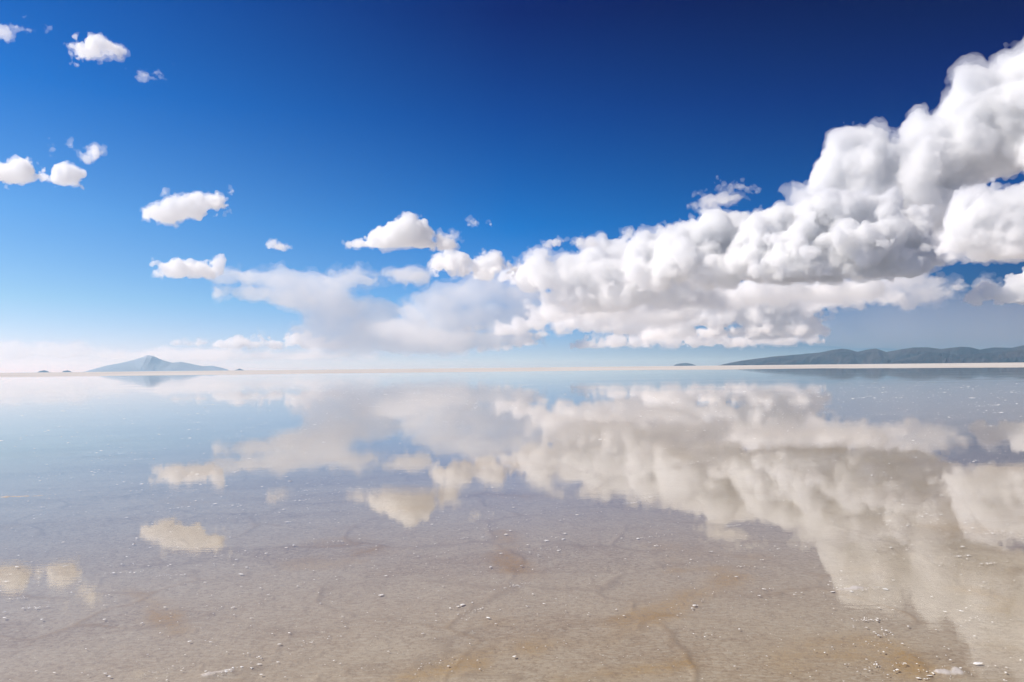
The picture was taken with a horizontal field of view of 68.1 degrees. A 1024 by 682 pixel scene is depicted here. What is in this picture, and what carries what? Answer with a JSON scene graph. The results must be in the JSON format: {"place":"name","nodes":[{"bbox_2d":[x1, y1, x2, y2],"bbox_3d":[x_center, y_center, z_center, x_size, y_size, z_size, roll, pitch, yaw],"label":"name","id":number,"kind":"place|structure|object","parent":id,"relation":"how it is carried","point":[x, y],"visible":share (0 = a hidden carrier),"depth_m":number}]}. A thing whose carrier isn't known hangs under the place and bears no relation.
{"place":"outdoors","nodes":[
{"label":"outdoors","id":0,"kind":"place"},
{"bbox_2d":[85,355,227,371],"bbox_3d":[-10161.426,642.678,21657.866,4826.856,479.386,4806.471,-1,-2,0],"label":"mountain","id":1,"kind":"structure","parent":0,"point":[149,363],"depth_m":20726.72},
{"bbox_2d":[0,362,1023,681],"bbox_3d":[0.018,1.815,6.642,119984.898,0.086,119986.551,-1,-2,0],"label":"ground","id":2,"kind":"structure","parent":0,"point":[604,568],"depth_m":6.08},
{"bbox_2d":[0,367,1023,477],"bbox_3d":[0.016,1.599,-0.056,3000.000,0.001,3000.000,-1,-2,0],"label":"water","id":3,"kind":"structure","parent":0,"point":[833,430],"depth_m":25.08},
{"bbox_2d":[0,382,1023,680],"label":"salt crystals","id":4,"kind":"object","parent":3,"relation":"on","point":[528,544],"visible":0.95,"depth_m":7.11},
{"bbox_2d":[674,363,695,365],"bbox_3d":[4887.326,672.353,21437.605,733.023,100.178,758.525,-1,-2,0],"label":"hills","id":5,"kind":"structure","parent":0,"point":[684,364],"depth_m":21256.40},
{"bbox_2d":[716,345,1023,365],"bbox_3d":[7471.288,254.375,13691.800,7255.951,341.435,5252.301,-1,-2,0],"label":"hills","id":6,"kind":"structure","parent":0,"point":[848,356],"depth_m":13686.06},
{"bbox_2d":[887,350,1023,363],"bbox_3d":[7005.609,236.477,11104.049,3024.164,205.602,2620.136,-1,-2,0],"label":"hills","id":7,"kind":"structure","parent":0,"point":[1016,356],"depth_m":10933.67}
]}

